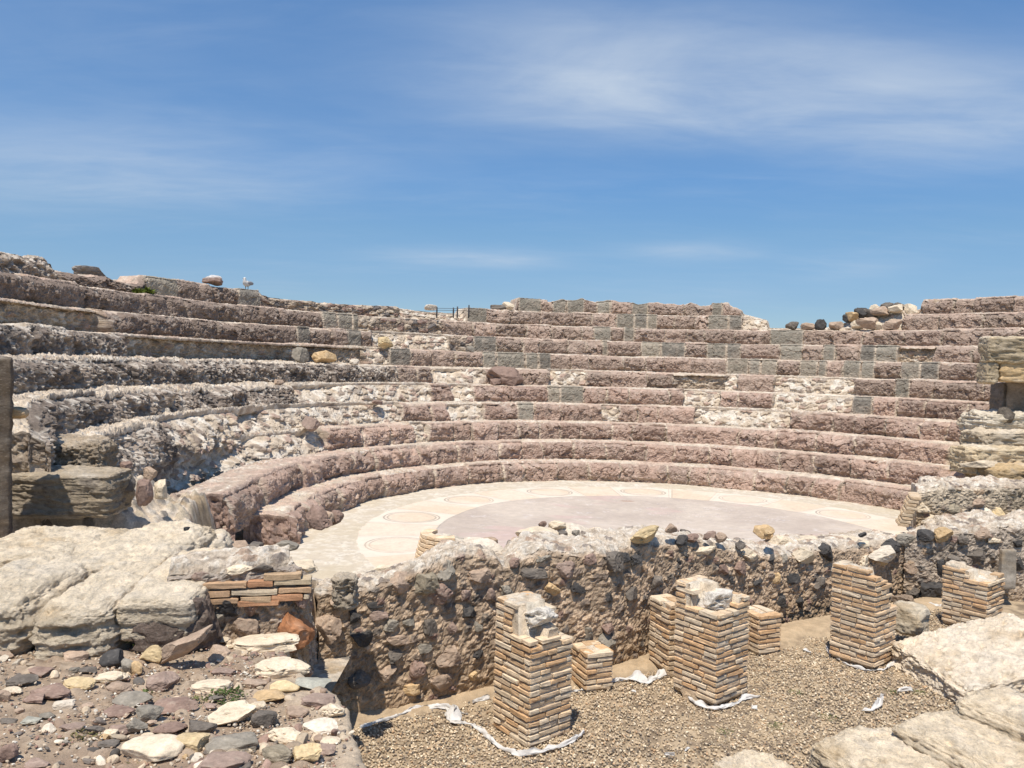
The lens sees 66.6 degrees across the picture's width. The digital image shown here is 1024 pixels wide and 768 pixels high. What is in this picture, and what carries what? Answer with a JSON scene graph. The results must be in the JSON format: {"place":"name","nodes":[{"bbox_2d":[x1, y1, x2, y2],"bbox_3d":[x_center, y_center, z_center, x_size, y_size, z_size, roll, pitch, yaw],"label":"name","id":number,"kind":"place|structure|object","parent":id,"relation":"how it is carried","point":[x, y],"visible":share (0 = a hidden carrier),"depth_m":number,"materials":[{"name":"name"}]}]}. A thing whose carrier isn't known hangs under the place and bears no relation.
{"place":"outdoors","nodes":[
{"label":"outdoors","id":0,"kind":"place"},
{"bbox_2d":[12,472,350,691],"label":"earth bank","id":1,"kind":"structure","parent":0,"point":[193,507],"depth_m":9.48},
{"bbox_2d":[0,356,13,537],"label":"stone jamb","id":2,"kind":"object","parent":1,"relation":"on","point":[6,413],"visible":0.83,"depth_m":7.58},
{"bbox_2d":[12,407,28,418],"bbox_3d":[-4.970,0.285,7.759,0.250,0.126,0.180,1,1,-13],"label":"ashlar stub","id":3,"kind":"object","parent":2,"relation":"attached to","point":[20,412],"visible":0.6,"depth_m":7.72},
{"bbox_2d":[12,465,135,519],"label":"ashlar block","id":4,"kind":"structure","parent":1,"relation":"on","point":[65,492],"depth_m":8.44,"materials":[{"name":"stone"}]},
{"bbox_2d":[0,639,366,767],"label":"terrain ledge","id":5,"kind":"object","parent":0,"point":[346,760],"visible":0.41,"depth_m":4.39,"materials":[{"name":"soil"}]},
{"bbox_2d":[0,690,10,701],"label":"loose stone","id":6,"kind":"object","parent":5,"relation":"on","point":[5,695],"visible":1,"depth_m":4.53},
{"bbox_2d":[0,743,18,762],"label":"loose stone","id":7,"kind":"object","parent":5,"relation":"on","point":[9,751],"visible":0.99,"depth_m":3.70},
{"bbox_2d":[5,674,38,686],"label":"loose stone","id":8,"kind":"object","parent":5,"relation":"on","point":[23,679],"visible":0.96,"depth_m":4.79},
{"bbox_2d":[20,716,41,724],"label":"loose stone","id":9,"kind":"object","parent":5,"relation":"on","point":[28,720],"visible":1,"depth_m":4.18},
{"bbox_2d":[22,693,44,702],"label":"loose stone","id":10,"kind":"object","parent":5,"relation":"on","point":[35,698],"visible":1,"depth_m":4.52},
{"bbox_2d":[24,757,49,767],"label":"loose stone","id":11,"kind":"object","parent":5,"relation":"on","point":[35,762],"visible":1,"depth_m":3.67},
{"bbox_2d":[28,666,54,676],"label":"loose stone","id":12,"kind":"object","parent":5,"relation":"on","point":[39,670],"visible":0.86,"depth_m":4.98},
{"bbox_2d":[29,683,71,698],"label":"loose stone","id":13,"kind":"object","parent":5,"relation":"on","point":[55,690],"visible":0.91,"depth_m":4.61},
{"bbox_2d":[52,699,75,710],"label":"loose stone","id":14,"kind":"object","parent":5,"relation":"on","point":[64,704],"visible":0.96,"depth_m":4.42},
{"bbox_2d":[0,527,129,654],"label":"ashlar block","id":15,"kind":"structure","parent":5,"relation":"on","point":[31,587],"depth_m":5.83,"materials":[{"name":"stone"}]},
{"bbox_2d":[0,525,105,567],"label":"ashlar block","id":16,"kind":"structure","parent":15,"relation":"on","point":[22,543],"depth_m":6.98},
{"bbox_2d":[58,722,84,730],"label":"loose stone","id":17,"kind":"object","parent":5,"relation":"on","point":[73,726],"visible":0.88,"depth_m":4.07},
{"bbox_2d":[63,650,88,661],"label":"loose stone","id":18,"kind":"object","parent":5,"relation":"on","point":[71,656],"visible":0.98,"depth_m":5.30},
{"bbox_2d":[63,676,95,689],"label":"loose stone","id":19,"kind":"object","parent":5,"relation":"on","point":[85,683],"visible":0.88,"depth_m":4.80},
{"bbox_2d":[28,561,158,660],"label":"ashlar block","id":20,"kind":"structure","parent":5,"relation":"on","point":[80,616],"depth_m":5.46,"materials":[{"name":"stone"}]},
{"bbox_2d":[97,739,119,747],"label":"loose stone","id":21,"kind":"object","parent":5,"relation":"on","point":[109,743],"visible":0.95,"depth_m":3.91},
{"bbox_2d":[93,671,128,683],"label":"loose stone","id":22,"kind":"object","parent":5,"relation":"on","point":[111,676],"visible":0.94,"depth_m":4.96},
{"bbox_2d":[99,648,123,667],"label":"loose stone","id":23,"kind":"object","parent":5,"relation":"on","point":[111,658],"visible":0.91,"depth_m":5.22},
{"bbox_2d":[103,705,135,717],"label":"loose stone","id":24,"kind":"object","parent":5,"relation":"on","point":[118,711],"visible":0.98,"depth_m":4.33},
{"bbox_2d":[106,681,132,694],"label":"loose stone","id":25,"kind":"object","parent":5,"relation":"on","point":[118,687],"visible":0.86,"depth_m":4.77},
{"bbox_2d":[109,724,129,734],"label":"loose stone","id":26,"kind":"object","parent":5,"relation":"on","point":[123,728],"visible":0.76,"depth_m":4.07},
{"bbox_2d":[121,658,132,672],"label":"loose stone","id":27,"kind":"object","parent":5,"relation":"on","point":[126,664],"visible":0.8,"depth_m":5.16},
{"bbox_2d":[112,691,152,706],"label":"loose stone","id":28,"kind":"object","parent":5,"relation":"on","point":[130,698],"visible":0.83,"depth_m":4.55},
{"bbox_2d":[131,661,141,675],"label":"loose stone","id":29,"kind":"object","parent":5,"relation":"on","point":[136,666],"visible":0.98,"depth_m":5.12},
{"bbox_2d":[126,717,147,732],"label":"loose stone","id":30,"kind":"object","parent":5,"relation":"on","point":[134,724],"visible":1,"depth_m":4.09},
{"bbox_2d":[135,704,163,721],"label":"loose stone","id":31,"kind":"object","parent":5,"relation":"on","point":[146,712],"visible":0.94,"depth_m":4.24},
{"bbox_2d":[139,645,161,663],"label":"loose stone","id":32,"kind":"object","parent":5,"relation":"on","point":[152,653],"visible":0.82,"depth_m":5.34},
{"bbox_2d":[161,624,212,663],"bbox_3d":[-2.237,1.783,5.306,0.355,0.295,0.197,2,1,16],"label":"leaning slab","id":33,"kind":"object","parent":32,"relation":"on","point":[179,648],"depth_m":5.25,"materials":[{"name":"stone"}]},
{"bbox_2d":[120,734,183,761],"bbox_3d":[-1.775,1.803,3.849,0.303,0.089,0.215,2,1,0],"label":"loose stone","id":34,"kind":"object","parent":5,"relation":"on","point":[153,747],"visible":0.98,"depth_m":3.80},
{"bbox_2d":[146,671,180,691],"bbox_3d":[-2.171,1.858,4.854,0.203,0.108,0.129,1,2,-39],"label":"loose stone","id":35,"kind":"object","parent":5,"relation":"on","point":[162,681],"visible":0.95,"depth_m":4.82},
{"bbox_2d":[152,721,187,733],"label":"loose stone","id":36,"kind":"object","parent":5,"relation":"on","point":[170,727],"visible":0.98,"depth_m":4.10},
{"bbox_2d":[130,591,221,652],"bbox_3d":[-2.485,1.780,5.824,0.576,0.420,0.555,2,1,0],"label":"stone heap","id":37,"kind":"object","parent":5,"relation":"on","point":[160,635],"visible":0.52,"depth_m":5.64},
{"bbox_2d":[114,547,219,641],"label":"ashlar block","id":38,"kind":"structure","parent":37,"relation":"on","point":[151,597],"depth_m":5.62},
{"bbox_2d":[80,520,217,572],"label":"ashlar block","id":39,"kind":"structure","parent":38,"relation":"on","point":[160,543],"depth_m":7.08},
{"bbox_2d":[154,696,197,714],"bbox_3d":[-1.932,1.834,4.452,0.236,0.065,0.174,1,2,-35],"label":"loose stone","id":40,"kind":"object","parent":5,"relation":"on","point":[170,705],"visible":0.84,"depth_m":4.43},
{"bbox_2d":[0,640,353,767],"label":"stones","id":41,"kind":"object","parent":5,"relation":"on","point":[264,740],"visible":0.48,"depth_m":4.08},
{"bbox_2d":[0,639,358,767],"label":"ground grit","id":42,"kind":"object","parent":5,"relation":"on","point":[104,716],"visible":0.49,"depth_m":4.34,"materials":[{"name":"gravel"}]},
{"bbox_2d":[176,732,209,751],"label":"loose stone","id":43,"kind":"object","parent":5,"relation":"on","point":[196,742],"visible":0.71,"depth_m":3.89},
{"bbox_2d":[189,719,216,732],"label":"loose stone","id":44,"kind":"object","parent":5,"relation":"on","point":[197,726],"visible":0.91,"depth_m":4.09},
{"bbox_2d":[191,679,234,693],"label":"loose stone","id":45,"kind":"object","parent":5,"relation":"on","point":[207,685],"visible":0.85,"depth_m":4.79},
{"bbox_2d":[207,644,230,662],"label":"loose stone","id":46,"kind":"object","parent":5,"relation":"on","point":[217,651],"visible":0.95,"depth_m":5.47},
{"bbox_2d":[211,667,235,675],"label":"loose stone","id":47,"kind":"object","parent":5,"relation":"on","point":[222,671],"visible":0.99,"depth_m":5.13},
{"bbox_2d":[196,751,251,767],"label":"loose stone","id":48,"kind":"object","parent":5,"relation":"on","point":[230,759],"visible":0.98,"depth_m":3.66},
{"bbox_2d":[201,685,247,703],"bbox_3d":[-1.723,1.848,4.665,0.244,0.064,0.235,0,2,-42],"label":"plant tuft","id":49,"kind":"object","parent":5,"relation":"on","point":[229,691],"visible":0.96,"depth_m":4.68,"materials":[{"name":"green plant"}]},
{"bbox_2d":[205,731,258,753],"bbox_3d":[-1.412,1.813,3.955,0.266,0.081,0.173,1,1,-11],"label":"loose stone","id":50,"kind":"object","parent":5,"relation":"on","point":[244,741],"visible":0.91,"depth_m":3.90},
{"bbox_2d":[208,700,256,725],"bbox_3d":[-1.535,1.820,4.298,0.240,0.114,0.183,2,1,0],"label":"loose stone","id":51,"kind":"object","parent":5,"relation":"on","point":[233,711],"visible":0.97,"depth_m":4.27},
{"bbox_2d":[241,678,266,688],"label":"loose stone","id":52,"kind":"object","parent":5,"relation":"on","point":[252,682],"visible":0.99,"depth_m":4.88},
{"bbox_2d":[251,710,277,728],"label":"loose stone","id":53,"kind":"object","parent":5,"relation":"on","point":[264,718],"visible":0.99,"depth_m":4.23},
{"bbox_2d":[232,632,299,653],"bbox_3d":[-1.871,1.967,5.916,0.490,0.128,0.296,1,1,-23],"label":"loose stone","id":54,"kind":"object","parent":5,"relation":"on","point":[285,642],"visible":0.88,"depth_m":5.83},
{"bbox_2d":[253,689,284,701],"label":"loose stone","id":55,"kind":"object","parent":5,"relation":"on","point":[267,695],"visible":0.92,"depth_m":4.62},
{"bbox_2d":[262,743,292,762],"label":"loose stone","id":56,"kind":"object","parent":5,"relation":"on","point":[277,753],"visible":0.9,"depth_m":3.75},
{"bbox_2d":[254,656,310,678],"bbox_3d":[-1.523,1.884,5.183,0.356,0.102,0.249,2,1,0],"label":"loose stone","id":57,"kind":"object","parent":5,"relation":"on","point":[279,667],"visible":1,"depth_m":5.12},
{"bbox_2d":[267,727,301,743],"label":"loose stone","id":58,"kind":"object","parent":5,"relation":"on","point":[285,735],"visible":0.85,"depth_m":4.04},
{"bbox_2d":[269,680,299,692],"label":"loose stone","id":59,"kind":"object","parent":5,"relation":"on","point":[286,686],"visible":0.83,"depth_m":4.78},
{"bbox_2d":[286,705,308,717],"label":"loose stone","id":60,"kind":"object","parent":5,"relation":"on","point":[293,711],"visible":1,"depth_m":4.42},
{"bbox_2d":[292,742,321,761],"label":"loose stone","id":61,"kind":"object","parent":5,"relation":"on","point":[310,752],"visible":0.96,"depth_m":3.78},
{"bbox_2d":[295,677,331,689],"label":"loose stone","id":62,"kind":"object","parent":5,"relation":"on","point":[310,683],"visible":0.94,"depth_m":4.84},
{"bbox_2d":[300,693,335,707],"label":"loose stone","id":63,"kind":"object","parent":5,"relation":"on","point":[317,699],"visible":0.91,"depth_m":4.55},
{"bbox_2d":[303,717,337,733],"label":"loose stone","id":64,"kind":"object","parent":5,"relation":"on","point":[324,725],"visible":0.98,"depth_m":4.21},
{"bbox_2d":[318,743,335,755],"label":"loose stone","id":65,"kind":"object","parent":5,"relation":"on","point":[327,749],"visible":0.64,"depth_m":3.90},
{"bbox_2d":[320,736,340,744],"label":"loose stone","id":66,"kind":"object","parent":5,"relation":"on","point":[331,739],"visible":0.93,"depth_m":4.06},
{"bbox_2d":[319,703,344,717],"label":"loose stone","id":67,"kind":"object","parent":5,"relation":"on","point":[332,710],"visible":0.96,"depth_m":4.40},
{"bbox_2d":[0,0,1023,327],"label":"sky","id":68,"kind":"structure","parent":0,"point":[781,162],"materials":[{"name":"blue"}]},
{"bbox_2d":[235,480,911,614],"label":"floor","id":69,"kind":"structure","parent":0,"point":[370,535],"depth_m":16.08,"materials":[{"name":"stone"}]},
{"bbox_2d":[350,597,1023,767],"bbox_3d":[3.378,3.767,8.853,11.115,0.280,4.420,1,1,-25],"label":"gravel","id":70,"kind":"structure","parent":0,"point":[487,743],"depth_m":8.76,"materials":[{"name":"gravel"}]},
{"bbox_2d":[167,540,358,676],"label":"brick faced wall","id":71,"kind":"structure","parent":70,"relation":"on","point":[254,587],"depth_m":6.17,"materials":[{"name":"stone"}]},
{"bbox_2d":[207,529,233,548],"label":"ashlar block","id":72,"kind":"structure","parent":71,"relation":"on","point":[224,539],"depth_m":8.05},
{"bbox_2d":[360,703,467,727],"bbox_3d":[-1.133,3.729,8.832,1.244,0.079,0.315,1,1,-19],"label":"fabric strip","id":73,"kind":"object","parent":70,"relation":"on","point":[441,705],"visible":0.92,"depth_m":8.91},
{"bbox_2d":[444,704,461,720],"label":"stone","id":74,"kind":"object","parent":70,"relation":"on","point":[453,712],"visible":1,"depth_m":8.77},
{"bbox_2d":[445,708,584,755],"bbox_3d":[-0.099,3.762,8.401,1.641,0.076,0.715,2,1,18],"label":"fabric strip","id":75,"kind":"object","parent":70,"relation":"on","point":[524,752],"visible":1,"depth_m":8.16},
{"bbox_2d":[493,591,573,748],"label":"brick pillar","id":76,"kind":"structure","parent":70,"relation":"on","point":[533,658],"depth_m":8.36,"materials":[{"name":"brick"}]},
{"bbox_2d":[571,640,613,691],"bbox_3d":[0.993,3.580,9.739,0.418,0.600,0.454,1,1,-22],"label":"brick stub","id":77,"kind":"object","parent":70,"relation":"on","point":[591,666],"visible":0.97,"depth_m":9.58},
{"bbox_2d":[311,520,904,714],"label":"stage wall","id":78,"kind":"structure","parent":70,"relation":"on","point":[422,627],"depth_m":9.91,"materials":[{"name":"stone"}]},
{"bbox_2d":[415,528,463,557],"bbox_3d":[-0.996,2.390,11.083,0.788,0.537,0.750,2,1,0],"label":"brick remnant","id":79,"kind":"object","parent":78,"relation":"on","point":[429,538],"visible":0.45,"depth_m":10.93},
{"bbox_2d":[619,669,666,683],"bbox_3d":[1.805,3.695,9.914,0.891,0.126,0.264,1,1,-24],"label":"fabric strip","id":80,"kind":"object","parent":70,"relation":"on","point":[638,676],"visible":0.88,"depth_m":9.85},
{"bbox_2d":[648,593,676,677],"bbox_3d":[2.051,3.320,10.237,0.334,0.996,0.513,1,1,-23],"label":"brick stub","id":81,"kind":"object","parent":70,"relation":"on","point":[662,627],"visible":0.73,"depth_m":10.12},
{"bbox_2d":[673,575,749,705],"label":"brick pillar","id":82,"kind":"structure","parent":70,"relation":"on","point":[711,646],"depth_m":9.29,"materials":[{"name":"brick"}]},
{"bbox_2d":[688,693,760,709],"bbox_3d":[2.550,3.736,9.187,0.890,0.083,0.365,2,1,0],"label":"fabric strip","id":83,"kind":"object","parent":70,"relation":"on","point":[703,704],"visible":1,"depth_m":9.13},
{"bbox_2d":[746,605,781,654],"bbox_3d":[3.456,3.499,10.923,0.443,0.664,0.510,1,1,-22],"label":"brick stub","id":84,"kind":"object","parent":70,"relation":"on","point":[764,633],"visible":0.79,"depth_m":10.73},
{"bbox_2d":[829,560,897,669],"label":"brick pillar","id":85,"kind":"structure","parent":70,"relation":"on","point":[863,612],"depth_m":10.31,"materials":[{"name":"brick"}]},
{"bbox_2d":[842,661,895,670],"bbox_3d":[4.816,3.700,10.265,0.833,0.070,0.286,1,1,-5],"label":"fabric strip","id":86,"kind":"object","parent":70,"relation":"on","point":[889,664],"visible":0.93,"depth_m":10.20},
{"bbox_2d":[860,693,883,710],"bbox_3d":[4.288,3.731,9.143,0.640,0.090,0.124,0,2,-42],"label":"fabric strip","id":87,"kind":"object","parent":70,"relation":"on","point":[878,703],"visible":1,"depth_m":9.09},
{"bbox_2d":[892,594,914,603],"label":"loose stone","id":88,"kind":"object","parent":70,"relation":"on","point":[904,597],"visible":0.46,"depth_m":11.94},
{"bbox_2d":[894,600,930,636],"bbox_3d":[5.609,3.311,10.972,0.451,0.448,0.466,0,2,-42],"label":"fallen block","id":89,"kind":"object","parent":70,"relation":"on","point":[912,619],"depth_m":10.82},
{"bbox_2d":[890,612,1023,703],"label":"cracked slab","id":90,"kind":"structure","parent":70,"relation":"on","point":[955,662],"depth_m":9.79,"materials":[{"name":"stone"}]},
{"bbox_2d":[891,710,1023,767],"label":"fallen block","id":91,"kind":"object","parent":70,"relation":"on","point":[950,739],"depth_m":6.62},
{"bbox_2d":[895,475,1023,601],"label":"end wall","id":92,"kind":"structure","parent":70,"relation":"on","point":[977,522],"depth_m":13.30,"materials":[{"name":"stone"}]},
{"bbox_2d":[941,560,1004,624],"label":"brick pillar","id":93,"kind":"structure","parent":70,"relation":"on","point":[969,593],"depth_m":11.70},
{"bbox_2d":[952,686,1023,742],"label":"fallen block","id":94,"kind":"object","parent":70,"relation":"on","point":[1000,710],"depth_m":6.97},
{"bbox_3d":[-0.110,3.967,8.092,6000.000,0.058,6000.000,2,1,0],"label":"ground","id":95,"kind":"structure","parent":0,"visible":0},
{"bbox_2d":[0,252,1023,544],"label":"theatre seating","id":96,"kind":"object","parent":95,"relation":"on","point":[174,386],"visible":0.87,"depth_m":20.32,"materials":[{"name":"stone"}]},
{"bbox_2d":[71,265,104,275],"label":"boulder","id":97,"kind":"object","parent":96,"relation":"on","point":[86,270],"visible":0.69,"depth_m":17.44,"materials":[{"name":"stone"}]},
{"bbox_2d":[135,478,153,506],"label":"loose stone","id":98,"kind":"object","parent":96,"relation":"on","point":[144,494],"visible":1,"depth_m":8.89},
{"bbox_2d":[132,286,156,293],"bbox_3d":[-8.379,-2.138,17.806,0.553,0.198,0.622,2,1,0],"label":"plant tuft","id":99,"kind":"object","parent":96,"relation":"on","point":[145,290],"visible":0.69,"depth_m":17.67,"materials":[{"name":"green plant"}]},
{"bbox_2d":[143,466,157,480],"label":"loose stone","id":100,"kind":"object","parent":96,"relation":"on","point":[149,472],"visible":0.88,"depth_m":9.59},
{"bbox_2d":[154,479,166,499],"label":"loose stone","id":101,"kind":"object","parent":96,"relation":"on","point":[160,489],"visible":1,"depth_m":9.17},
{"bbox_2d":[202,275,222,285],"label":"boulder","id":102,"kind":"object","parent":96,"relation":"on","point":[215,280],"visible":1,"depth_m":20.21,"materials":[{"name":"stone"}]},
{"bbox_2d":[292,347,308,362],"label":"loose stone","id":103,"kind":"object","parent":96,"relation":"on","point":[300,354],"visible":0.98,"depth_m":19.68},
{"bbox_2d":[302,415,319,431],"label":"loose stone","id":104,"kind":"object","parent":96,"relation":"on","point":[310,424],"visible":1,"depth_m":17.14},
{"bbox_2d":[306,504,332,529],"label":"loose stone","id":105,"kind":"object","parent":96,"relation":"on","point":[317,517],"visible":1,"depth_m":7.21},
{"bbox_2d":[311,350,336,362],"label":"loose stone","id":106,"kind":"object","parent":96,"relation":"on","point":[325,356],"visible":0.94,"depth_m":20.30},
{"bbox_2d":[332,510,343,525],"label":"loose stone","id":107,"kind":"object","parent":96,"relation":"on","point":[338,516],"visible":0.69,"depth_m":7.37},
{"bbox_2d":[378,337,392,348],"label":"loose stone","id":108,"kind":"object","parent":96,"relation":"on","point":[384,342],"visible":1,"depth_m":22.14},
{"bbox_2d":[486,366,523,385],"bbox_3d":[-0.218,-0.235,23.177,1.144,0.584,0.835,2,1,0],"label":"loose stone","id":109,"kind":"object","parent":96,"relation":"on","point":[509,376],"visible":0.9,"depth_m":22.96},
{"bbox_2d":[814,319,826,329],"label":"loose stone","id":110,"kind":"object","parent":96,"relation":"on","point":[820,324],"visible":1,"depth_m":24.44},
{"bbox_2d":[855,317,878,329],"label":"loose stone","id":111,"kind":"object","parent":96,"relation":"on","point":[868,323],"visible":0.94,"depth_m":23.65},
{"bbox_2d":[870,306,889,315],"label":"loose stone","id":112,"kind":"object","parent":96,"relation":"on","point":[881,311],"visible":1,"depth_m":23.99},
{"bbox_2d":[882,319,901,329],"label":"loose stone","id":113,"kind":"object","parent":96,"relation":"on","point":[894,324],"visible":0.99,"depth_m":23.31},
{"bbox_2d":[903,304,917,313],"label":"loose stone","id":114,"kind":"object","parent":96,"relation":"on","point":[910,308],"visible":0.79,"depth_m":23.74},
{"bbox_2d":[948,408,1023,479],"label":"stepped rubble","id":115,"kind":"object","parent":96,"relation":"on","point":[990,435],"visible":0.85,"depth_m":16.17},
{"bbox_2d":[959,460,997,467],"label":"loose stone","id":116,"kind":"object","parent":115,"relation":"on","point":[982,464],"visible":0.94,"depth_m":15.62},
{"bbox_2d":[975,336,1023,410],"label":"gateway pier","id":117,"kind":"structure","parent":115,"relation":"on","point":[1001,360],"depth_m":16.67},
{"bbox_2d":[996,407,1014,423],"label":"dark stone","id":118,"kind":"object","parent":115,"relation":"on","point":[1007,413],"visible":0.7,"depth_m":16.71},
{"bbox_2d":[713,749,793,767],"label":"fallen block","id":119,"kind":"object","parent":95,"relation":"on","point":[745,758],"depth_m":6.91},
{"bbox_2d":[807,725,949,767],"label":"fallen block","id":120,"kind":"object","parent":95,"relation":"on","point":[859,746],"depth_m":6.80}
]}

